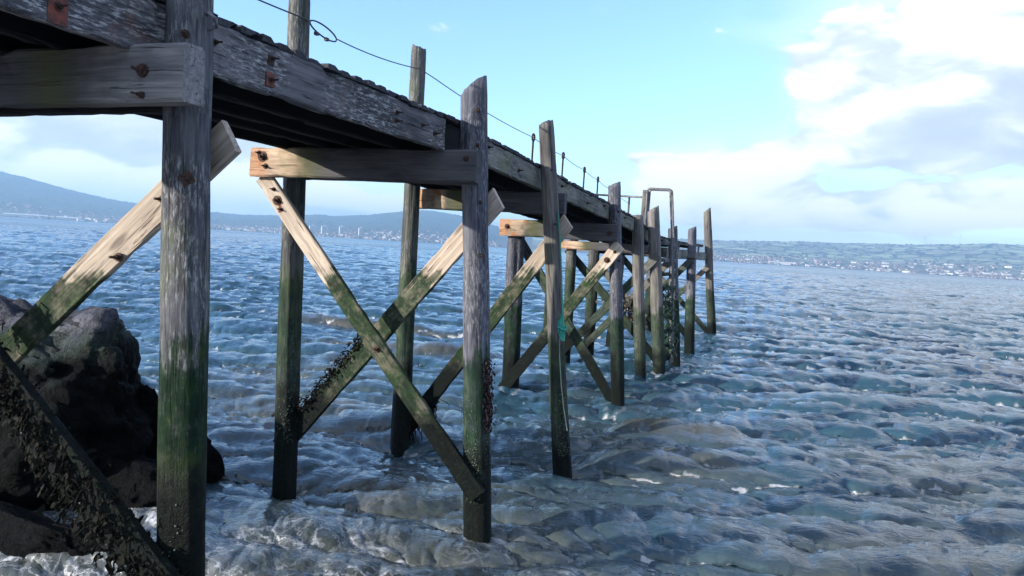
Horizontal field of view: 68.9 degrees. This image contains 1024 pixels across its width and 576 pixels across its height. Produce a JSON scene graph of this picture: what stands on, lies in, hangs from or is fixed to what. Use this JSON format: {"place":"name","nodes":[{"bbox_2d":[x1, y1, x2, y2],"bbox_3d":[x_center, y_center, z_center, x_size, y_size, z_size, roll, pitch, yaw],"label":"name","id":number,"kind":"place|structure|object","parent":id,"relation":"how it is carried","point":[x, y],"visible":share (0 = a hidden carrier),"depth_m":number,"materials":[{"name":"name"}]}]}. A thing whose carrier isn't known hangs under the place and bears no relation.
{"place":"outdoors","nodes":[
{"label":"outdoors","id":0,"kind":"place"},
{"bbox_2d":[0,172,532,249],"bbox_3d":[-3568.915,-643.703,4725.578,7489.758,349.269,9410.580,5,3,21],"label":"hills","id":1,"kind":"structure","parent":0,"point":[12,185],"depth_m":5143.08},
{"bbox_2d":[5,213,47,217],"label":"warehouse","id":2,"kind":"structure","parent":1,"relation":"on","point":[19,215],"depth_m":3902.55,"materials":[{"name":"concrete"}]},
{"bbox_2d":[56,216,78,219],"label":"warehouse","id":3,"kind":"structure","parent":1,"relation":"on","point":[64,218],"depth_m":3938.07,"materials":[{"name":"concrete"}]},
{"bbox_2d":[309,225,315,232],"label":"tower block","id":4,"kind":"structure","parent":1,"relation":"on","point":[312,228],"depth_m":4279.41,"materials":[{"name":"concrete"}]},
{"bbox_2d":[321,225,327,233],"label":"tower block","id":5,"kind":"structure","parent":1,"relation":"on","point":[324,228],"depth_m":4235.52,"materials":[{"name":"concrete"}]},
{"bbox_2d":[339,226,344,233],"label":"tower block","id":6,"kind":"structure","parent":1,"relation":"on","point":[341,229],"depth_m":4188.86,"materials":[{"name":"concrete"}]},
{"bbox_2d":[358,227,362,235],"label":"tower block","id":7,"kind":"structure","parent":1,"relation":"on","point":[360,231],"depth_m":4172.93,"materials":[{"name":"concrete"}]},
{"bbox_2d":[0,217,1023,575],"bbox_3d":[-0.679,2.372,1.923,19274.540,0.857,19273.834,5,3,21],"label":"water","id":8,"kind":"structure","parent":0,"point":[800,421],"depth_m":10.51,"materials":[{"name":"blue liquid"}]},
{"bbox_2d":[0,500,103,557],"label":"boulder","id":9,"kind":"object","parent":8,"relation":"in","point":[24,532],"visible":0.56,"depth_m":5.48,"materials":[{"name":"grey stone"}]},
{"bbox_2d":[0,295,153,510],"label":"boulder","id":10,"kind":"object","parent":8,"relation":"in","point":[90,355],"visible":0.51,"depth_m":6.64,"materials":[{"name":"grey stone"}]},
{"bbox_2d":[103,453,156,507],"bbox_3d":[-3.304,2.007,6.631,1.309,1.060,1.017,5,3,21],"label":"boulder","id":11,"kind":"object","parent":8,"relation":"in","point":[138,470],"visible":0.15,"depth_m":6.32,"materials":[{"name":"grey stone"}]},
{"bbox_2d":[136,384,224,484],"bbox_3d":[-3.750,1.864,7.567,1.676,1.940,1.050,5,3,21],"label":"boulder","id":12,"kind":"object","parent":8,"relation":"in","point":[147,395],"visible":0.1,"depth_m":7.19,"materials":[{"name":"black stone"}]},
{"bbox_2d":[0,0,716,575],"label":"pier","id":13,"kind":"structure","parent":8,"relation":"in","point":[202,82],"depth_m":6.14,"materials":[{"name":"brown wood"}]},
{"bbox_2d":[0,323,195,575],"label":"seaweed","id":14,"kind":"object","parent":13,"relation":"attached to","point":[8,405],"visible":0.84,"depth_m":3.46,"materials":[{"name":"brown plant"}]},
{"bbox_2d":[294,333,362,421],"bbox_3d":[-1.831,0.952,7.074,1.028,1.160,0.180,5,3,21],"label":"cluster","id":15,"kind":"object","parent":13,"relation":"attached to","point":[306,401],"visible":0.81,"depth_m":7.00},
{"bbox_2d":[409,397,449,442],"bbox_3d":[-1.117,1.693,9.284,0.663,0.736,0.314,4,3,12],"label":"seaweed","id":16,"kind":"object","parent":13,"relation":"attached to","point":[414,422],"visible":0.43,"depth_m":9.26,"materials":[{"name":"brown plant"}]},
{"bbox_2d":[481,358,496,433],"bbox_3d":[-0.213,0.901,6.261,0.177,0.645,0.145,3,3,-10],"label":"mussel cluster","id":17,"kind":"object","parent":13,"relation":"attached to","point":[488,413],"visible":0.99,"depth_m":6.24,"materials":[{"name":"black"}]},
{"bbox_2d":[557,211,567,430],"bbox_3d":[0.554,0.364,8.364,0.305,2.453,0.123,7,5,48],"label":"rope","id":18,"kind":"object","parent":13,"relation":"hanging from","point":[562,327],"visible":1,"depth_m":8.37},
{"bbox_2d":[595,290,646,328],"bbox_3d":[2.557,0.503,17.527,1.327,0.900,0.573,5,3,21],"label":"seaweed","id":19,"kind":"object","parent":13,"relation":"attached to","point":[629,316],"visible":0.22,"depth_m":17.41,"materials":[{"name":"plant"}]},
{"bbox_2d":[663,283,679,361],"bbox_3d":[3.312,0.749,15.972,0.577,1.796,0.604,5,3,21],"label":"seaweed","id":20,"kind":"object","parent":13,"relation":"attached to","point":[670,317],"visible":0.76,"depth_m":15.91,"materials":[{"name":"plant"}]},
{"bbox_2d":[0,0,1023,244],"label":"sky","id":21,"kind":"structure","parent":0,"point":[832,121],"materials":[{"name":"blue"}]},
{"bbox_2d":[532,237,1023,280],"bbox_3d":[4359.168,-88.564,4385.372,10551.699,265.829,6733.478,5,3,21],"label":"farmland hills","id":22,"kind":"structure","parent":0,"point":[1011,254],"depth_m":5162.17,"materials":[{"name":"blue"}]},
{"bbox_2d":[0,202,1023,279],"bbox_3d":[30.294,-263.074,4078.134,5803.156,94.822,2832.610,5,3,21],"label":"distant town","id":23,"kind":"object","parent":22,"relation":"on","point":[979,273],"visible":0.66,"depth_m":4270.86,"materials":[{"name":"brick"}]},
{"bbox_2d":[0,172,1023,276],"bbox_3d":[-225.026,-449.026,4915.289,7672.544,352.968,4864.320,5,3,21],"label":"woodland","id":24,"kind":"object","parent":22,"relation":"on","point":[805,253],"visible":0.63,"depth_m":5052.32,"materials":[{"name":"green plant"}]},
{"bbox_2d":[768,261,790,264],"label":"warehouse","id":25,"kind":"structure","parent":22,"relation":"on","point":[785,263],"depth_m":4190.69,"materials":[{"name":"concrete"}]}
]}

